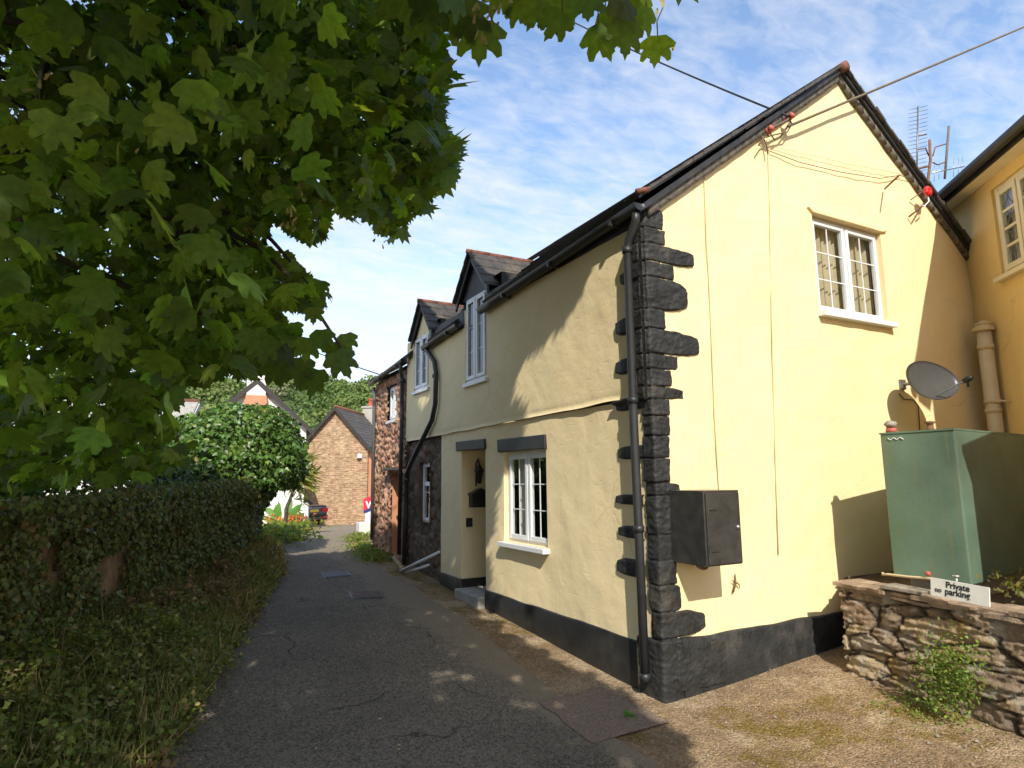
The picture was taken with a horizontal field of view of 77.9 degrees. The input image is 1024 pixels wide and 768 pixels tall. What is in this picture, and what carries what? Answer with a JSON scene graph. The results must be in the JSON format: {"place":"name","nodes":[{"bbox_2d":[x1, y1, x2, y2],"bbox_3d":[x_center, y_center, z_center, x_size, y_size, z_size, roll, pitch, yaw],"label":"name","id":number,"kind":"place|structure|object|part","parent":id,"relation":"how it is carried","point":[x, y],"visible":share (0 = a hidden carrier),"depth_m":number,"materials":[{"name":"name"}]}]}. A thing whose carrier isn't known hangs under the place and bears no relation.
{"place":"outdoors","nodes":[
{"label":"outdoors","id":0,"kind":"place"},
{"bbox_2d":[189,387,367,421],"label":"hill","id":1,"kind":"structure","parent":0,"point":[282,398],"depth_m":243.25,"materials":[{"name":"green plant"}]},
{"bbox_2d":[49,369,377,429],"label":"distant wood","id":2,"kind":"object","parent":1,"relation":"on","point":[356,392],"visible":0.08,"depth_m":235.78,"materials":[{"name":"green plant"}]},
{"bbox_2d":[159,524,662,767],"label":"road","id":3,"kind":"structure","parent":0,"point":[359,692],"depth_m":4.64,"materials":[{"name":"grey asphalt"}]},
{"bbox_2d":[305,497,327,524],"bbox_3d":[-11.741,6.694,33.360,4.398,1.430,1.800,-7,-11,36],"label":"parked car","id":4,"kind":"object","parent":3,"relation":"on","point":[320,510],"visible":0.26,"depth_m":32.41,"materials":[{"name":"paint"}]},
{"bbox_2d":[321,571,352,577],"bbox_3d":[-2.455,2.640,8.810,0.403,0.028,0.449,4,-10,-28],"label":"manhole cover","id":5,"kind":"object","parent":3,"relation":"on","point":[332,574],"visible":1,"depth_m":8.76,"materials":[{"name":"metal"}]},
{"bbox_2d":[348,590,384,598],"bbox_3d":[-1.758,2.538,7.659,0.390,0.029,0.452,2,-9,-20],"label":"manhole cover","id":6,"kind":"object","parent":3,"relation":"on","point":[364,594],"visible":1,"depth_m":7.62,"materials":[{"name":"metal"}]},
{"bbox_2d":[537,687,669,742],"bbox_3d":[0.597,2.251,4.364,0.648,0.036,0.768,4,-10,-28],"label":"road patch","id":7,"kind":"object","parent":3,"relation":"on","point":[585,713],"visible":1,"depth_m":4.32,"materials":[{"name":"grey asphalt"}]},
{"bbox_2d":[0,0,1023,383],"label":"sky","id":8,"kind":"structure","parent":0,"point":[559,137],"materials":[{"name":"blue"}]},
{"bbox_2d":[10,534,1023,767],"bbox_3d":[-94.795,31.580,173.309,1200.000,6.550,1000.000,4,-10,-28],"label":"ground","id":9,"kind":"structure","parent":0,"point":[832,717],"depth_m":4.15,"materials":[{"name":"beige gravel"}]},
{"bbox_2d":[0,341,68,501],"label":"shrub","id":10,"kind":"object","parent":9,"relation":"on","point":[40,490],"visible":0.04,"depth_m":6.32,"materials":[{"name":"green plant"}]},
{"bbox_2d":[6,422,177,496],"bbox_3d":[-5.747,1.546,8.470,2.588,2.256,2.962,4,-10,-28],"label":"shrub","id":11,"kind":"object","parent":9,"relation":"on","point":[51,491],"depth_m":7.90,"materials":[{"name":"green plant"}]},
{"bbox_2d":[12,399,200,495],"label":"white cottage","id":12,"kind":"structure","parent":9,"relation":"on","point":[193,406],"depth_m":29.62,"materials":[{"name":"paint"}]},
{"bbox_2d":[0,474,271,683],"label":"hedge","id":13,"kind":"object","parent":9,"relation":"on","point":[64,554],"depth_m":5.49,"materials":[{"name":"plant"}]},
{"bbox_2d":[0,532,295,767],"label":"verge plants","id":14,"kind":"object","parent":9,"relation":"on","point":[196,623],"visible":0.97,"depth_m":4.27,"materials":[{"name":"green plant"}]},
{"bbox_2d":[126,456,225,501],"bbox_3d":[-4.534,1.807,8.617,1.346,1.677,2.128,4,-10,-28],"label":"shrub","id":15,"kind":"object","parent":9,"relation":"on","point":[188,475],"visible":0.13,"depth_m":8.35,"materials":[{"name":"green plant"}]},
{"bbox_2d":[148,402,311,543],"bbox_3d":[-4.402,1.603,9.884,2.485,2.698,2.547,4,-10,-28],"label":"ivy bush","id":16,"kind":"object","parent":9,"relation":"on","point":[239,439],"visible":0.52,"depth_m":9.38,"materials":[{"name":"green plant"}]},
{"bbox_2d":[213,375,313,522],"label":"white house","id":17,"kind":"structure","parent":9,"relation":"on","point":[260,392],"depth_m":27.37,"materials":[{"name":"paint"}]},
{"bbox_2d":[264,501,304,522],"bbox_3d":[-8.941,5.037,24.597,1.853,1.319,0.796,3,-9,-24],"label":"broadleaf plant","id":18,"kind":"object","parent":9,"relation":"on","point":[277,511],"visible":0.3,"depth_m":24.48,"materials":[{"name":"green plant"}]},
{"bbox_2d":[265,503,308,522],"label":"garden wall","id":19,"kind":"structure","parent":9,"relation":"on","point":[283,505],"depth_m":27.02,"materials":[{"name":"white paint"}]},
{"bbox_2d":[262,519,329,547],"bbox_3d":[-5.714,3.675,16.006,2.162,0.831,10.718,2,-9,-16],"label":"flower bed","id":20,"kind":"object","parent":9,"relation":"on","point":[293,530],"visible":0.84,"depth_m":12.29,"materials":[{"name":"green plant"}]},
{"bbox_2d":[263,512,334,522],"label":"flowers","id":21,"kind":"object","parent":20,"relation":"on","point":[293,518],"visible":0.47,"depth_m":17.12,"materials":[{"name":"red plant"}]},
{"bbox_2d":[281,442,325,524],"bbox_3d":[-5.132,2.485,15.595,1.262,2.551,1.196,4,-10,-28],"label":"cordyline","id":22,"kind":"object","parent":9,"relation":"on","point":[313,473],"visible":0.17,"depth_m":15.42,"materials":[{"name":"green plant"}]},
{"bbox_2d":[304,398,375,525],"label":"brick house","id":23,"kind":"structure","parent":9,"relation":"on","point":[341,439],"depth_m":38.09,"materials":[{"name":"brick"}]},
{"bbox_2d":[0,0,698,497],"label":"sycamore tree","id":24,"kind":"object","parent":9,"relation":"on","point":[98,152],"visible":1,"depth_m":3.18,"materials":[{"name":"green plant"}]},
{"bbox_2d":[356,521,369,534],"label":"white block","id":25,"kind":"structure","parent":9,"relation":"on","point":[363,527],"depth_m":13.60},
{"bbox_2d":[331,531,396,564],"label":"grass","id":26,"kind":"structure","parent":9,"relation":"on","point":[370,553],"depth_m":10.64,"materials":[{"name":"green plant"}]},
{"bbox_2d":[363,496,370,521],"bbox_3d":[-5.398,5.002,24.030,0.490,1.617,0.085,-1,-9,0],"label":"agent sign","id":27,"kind":"object","parent":9,"relation":"on","point":[367,504],"visible":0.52,"depth_m":24.04,"materials":[{"name":"plastic"}]},
{"bbox_2d":[368,358,409,565],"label":"stone cottage","id":28,"kind":"structure","parent":9,"relation":"on","point":[390,460],"depth_m":10.50,"materials":[{"name":"stone"}]},
{"bbox_2d":[386,383,408,442],"bbox_3d":[-1.499,0.440,10.811,1.175,1.080,0.990,4,-10,-28],"label":"window","id":29,"kind":"structure","parent":28,"relation":"in","point":[393,398],"depth_m":10.64,"materials":[{"name":"plastic"}]},
{"bbox_2d":[392,556,405,572],"bbox_3d":[-1.630,2.592,9.126,0.060,0.213,0.334,6,-11,-38],"label":"timber offcut","id":30,"kind":"object","parent":9,"relation":"on","point":[397,562],"visible":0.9,"depth_m":9.11,"materials":[{"name":"wood"}]},
{"bbox_2d":[405,564,429,573],"bbox_3d":[-1.296,2.518,8.634,0.034,0.193,0.581,7,-11,-41],"label":"white pole","id":31,"kind":"object","parent":9,"relation":"on","point":[417,568],"visible":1,"depth_m":8.60,"materials":[{"name":"plastic"}]},
{"bbox_2d":[399,551,439,571],"bbox_3d":[-1.258,2.399,8.542,0.034,0.384,1.085,6,-11,-37],"label":"white pole","id":32,"kind":"object","parent":9,"relation":"on","point":[421,560],"visible":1,"depth_m":8.49,"materials":[{"name":"plastic"}]},
{"bbox_2d":[189,549,1019,767],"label":"fallen leaves","id":33,"kind":"object","parent":9,"relation":"on","point":[516,698],"visible":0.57,"depth_m":4.19,"materials":[{"name":"brown plant"}]},
{"bbox_2d":[624,710,636,717],"bbox_3d":[0.784,2.243,4.290,0.089,0.059,0.118,4,-10,-28],"label":"weed","id":34,"kind":"object","parent":9,"relation":"on","point":[629,712],"visible":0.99,"depth_m":4.29,"materials":[{"name":"green plant"}]},
{"bbox_2d":[401,60,987,703],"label":"cottage","id":35,"kind":"structure","parent":9,"relation":"on","point":[561,390],"depth_m":5.83,"materials":[{"name":"yellow paint"}]},
{"bbox_2d":[419,462,433,523],"bbox_3d":[-0.745,1.688,9.349,1.170,1.360,0.930,4,-10,-28],"label":"window","id":36,"kind":"structure","parent":35,"relation":"in","point":[425,473],"depth_m":9.25,"materials":[{"name":"plastic"}]},
{"bbox_2d":[411,318,448,394],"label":"window","id":37,"kind":"structure","parent":35,"relation":"in","point":[421,358],"depth_m":9.38,"materials":[{"name":"plastic"}]},
{"bbox_2d":[466,518,472,526],"bbox_3d":[-0.533,1.728,7.917,0.080,0.110,0.029,4,-10,-28],"label":"bell push","id":38,"kind":"object","parent":35,"relation":"attached to","point":[469,522],"visible":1,"depth_m":7.90,"materials":[{"name":"black plastic"}]},
{"bbox_2d":[468,488,485,507],"bbox_3d":[-0.408,1.430,7.975,0.270,0.235,0.130,4,-10,-28],"label":"letterbox","id":39,"kind":"object","parent":35,"relation":"attached to","point":[477,497],"visible":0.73,"depth_m":7.92,"materials":[{"name":"black metal"}]},
{"bbox_2d":[474,459,483,485],"bbox_3d":[-0.419,1.111,7.987,0.167,0.350,0.130,-6,-10,31],"label":"wall lantern","id":40,"kind":"object","parent":35,"relation":"attached to","point":[479,470],"depth_m":7.95,"materials":[{"name":"black metal"}]},
{"bbox_2d":[462,271,516,387],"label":"window","id":41,"kind":"structure","parent":35,"relation":"in","point":[476,333],"depth_m":7.75,"materials":[{"name":"plastic"}]},
{"bbox_2d":[497,449,549,554],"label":"window","id":42,"kind":"structure","parent":35,"relation":"in","point":[525,474],"depth_m":6.87,"materials":[{"name":"plastic"}]},
{"bbox_2d":[669,489,742,569],"bbox_3d":[1.445,1.083,4.717,0.355,0.580,0.390,4,-10,-28],"label":"meter cabinet","id":43,"kind":"object","parent":35,"relation":"attached to","point":[706,530],"visible":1,"depth_m":4.59,"materials":[{"name":"black metal"}]},
{"bbox_3d":[1.527,1.039,4.570,0.331,0.498,0.012,4,-10,-28],"label":"door","id":44,"kind":"part","parent":43,"relation":"part of","materials":[{"name":"grey metal"}]},
{"bbox_2d":[704,177,718,489],"bbox_3d":[1.661,-0.501,5.293,0.057,2.729,0.008,4,-10,-28],"label":"wall cable","id":45,"kind":"object","parent":35,"relation":"attached to","point":[711,334],"depth_m":5.27,"materials":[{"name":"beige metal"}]},
{"bbox_2d":[732,574,739,592],"bbox_3d":[1.765,1.575,5.008,0.092,0.144,0.025,3,-9,-23],"label":"wall hook","id":46,"kind":"object","parent":35,"relation":"attached to","point":[735,584],"depth_m":5.00,"materials":[{"name":"brown metal"}]},
{"bbox_2d":[768,154,778,554],"bbox_3d":[2.318,-0.384,5.633,0.261,3.687,0.009,4,-10,-28],"label":"wall cable","id":47,"kind":"object","parent":35,"relation":"attached to","point":[772,360],"depth_m":5.58,"materials":[{"name":"beige metal"}]},
{"bbox_2d":[758,112,794,153],"bbox_3d":[2.511,-2.400,5.951,0.598,0.536,0.121,4,-10,-28],"label":"cable bracket","id":48,"kind":"object","parent":35,"relation":"attached to","point":[769,129],"visible":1,"depth_m":5.91,"materials":[{"name":"brown metal"}]},
{"bbox_2d":[575,22,788,116],"bbox_3d":[1.655,-4.505,8.504,0.022,4.662,4.750,3,-9,-23],"label":"overhead wire","id":49,"kind":"object","parent":48,"relation":"attached to","point":[737,95],"visible":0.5,"depth_m":7.00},
{"bbox_2d":[787,26,1023,127],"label":"overhead wire","id":50,"kind":"object","parent":48,"relation":"attached to","point":[873,90],"visible":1,"depth_m":7.00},
{"bbox_2d":[769,145,902,174],"bbox_3d":[3.367,-2.278,6.480,2.150,0.212,0.005,4,-10,-28],"label":"wall cable","id":51,"kind":"object","parent":35,"relation":"attached to","point":[833,160],"depth_m":6.41,"materials":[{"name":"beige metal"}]},
{"bbox_2d":[768,150,909,178],"bbox_3d":[3.467,-2.229,6.527,2.433,0.264,0.008,4,-10,-28],"label":"wall cable","id":52,"kind":"object","parent":35,"relation":"attached to","point":[834,170],"depth_m":6.39,"materials":[{"name":"brown metal"}]},
{"bbox_2d":[812,214,898,328],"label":"window","id":53,"kind":"structure","parent":35,"relation":"in","point":[848,257],"depth_m":6.47,"materials":[{"name":"plastic"}]},
{"bbox_2d":[884,105,964,216],"bbox_3d":[4.762,-2.635,7.369,2.327,1.706,0.303,7,-11,-40],"label":"tv aerial","id":54,"kind":"object","parent":35,"relation":"attached to","point":[927,191],"visible":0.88,"depth_m":7.64,"materials":[{"name":"grey metal"}]},
{"bbox_2d":[898,361,973,429],"bbox_3d":[4.144,0.116,6.244,0.539,0.667,0.691,-4,-9,21],"label":"satellite dish","id":55,"kind":"object","parent":35,"relation":"attached to","point":[930,380],"visible":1,"depth_m":6.17,"materials":[{"name":"grey metal"}]},
{"bbox_2d":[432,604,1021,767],"bbox_3d":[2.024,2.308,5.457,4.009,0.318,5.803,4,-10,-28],"label":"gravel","id":56,"kind":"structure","parent":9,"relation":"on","point":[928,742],"depth_m":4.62,"materials":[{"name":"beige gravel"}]},
{"bbox_2d":[840,616,996,731],"bbox_3d":[2.945,1.842,4.313,1.171,0.695,0.996,4,-10,-28],"label":"wall weed","id":57,"kind":"object","parent":9,"relation":"on","point":[943,680],"depth_m":4.01,"materials":[{"name":"green plant"}]},
{"bbox_2d":[832,571,1023,735],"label":"retaining wall","id":58,"kind":"structure","parent":9,"relation":"on","point":[884,628],"depth_m":4.31,"materials":[{"name":"stone"}]},
{"bbox_2d":[880,583,930,594],"bbox_3d":[2.814,1.462,4.529,0.149,0.035,0.304,3,-9,-25],"label":"loose slate","id":59,"kind":"object","parent":58,"relation":"on","point":[905,588],"visible":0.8,"depth_m":4.50,"materials":[{"name":"grey stone"}]},
{"bbox_2d":[881,572,930,579],"bbox_3d":[2.840,1.371,4.485,0.018,0.039,0.509,2,-9,-19],"label":"copper pipe","id":60,"kind":"object","parent":58,"relation":"on","point":[904,576],"visible":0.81,"depth_m":4.53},
{"bbox_2d":[952,575,959,581],"bbox_3d":[2.942,1.304,4.193,0.044,0.077,0.044,4,-10,-28],"label":"tap","id":61,"kind":"object","parent":60,"relation":"attached to","point":[956,578],"visible":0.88,"depth_m":4.19,"materials":[{"name":"metal"}]},
{"bbox_2d":[879,421,1023,594],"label":"oil tank","id":62,"kind":"object","parent":58,"relation":"on","point":[955,500],"visible":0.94,"depth_m":4.82,"materials":[{"name":"green plastic"}]},
{"bbox_2d":[884,420,897,427],"bbox_3d":[3.033,0.324,5.082,0.112,0.066,0.089,4,-10,-28],"label":"stone","id":63,"kind":"object","parent":62,"relation":"on","point":[889,424],"visible":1,"depth_m":5.05,"materials":[{"name":"white stone"}]},
{"bbox_2d":[930,577,990,606],"bbox_3d":[2.874,1.334,4.075,0.022,0.126,0.380,2,-9,-19],"label":"parking sign","id":64,"kind":"object","parent":58,"relation":"on","point":[965,592],"visible":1,"depth_m":4.06,"materials":[{"name":"white plastic"}]},
{"bbox_2d":[964,566,1023,610],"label":"trailing plant","id":65,"kind":"object","parent":58,"relation":"on","point":[1018,592],"visible":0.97,"depth_m":4.24,"materials":[{"name":"green plant"}]},
{"bbox_2d":[938,115,1023,433],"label":"yellow house","id":66,"kind":"structure","parent":9,"relation":"on","point":[981,195],"depth_m":6.83,"materials":[{"name":"paint"}]},
{"bbox_2d":[991,165,1023,282],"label":"window","id":67,"kind":"structure","parent":66,"relation":"in","point":[1008,196],"depth_m":6.73,"materials":[{"name":"beige plastic"}]}
]}

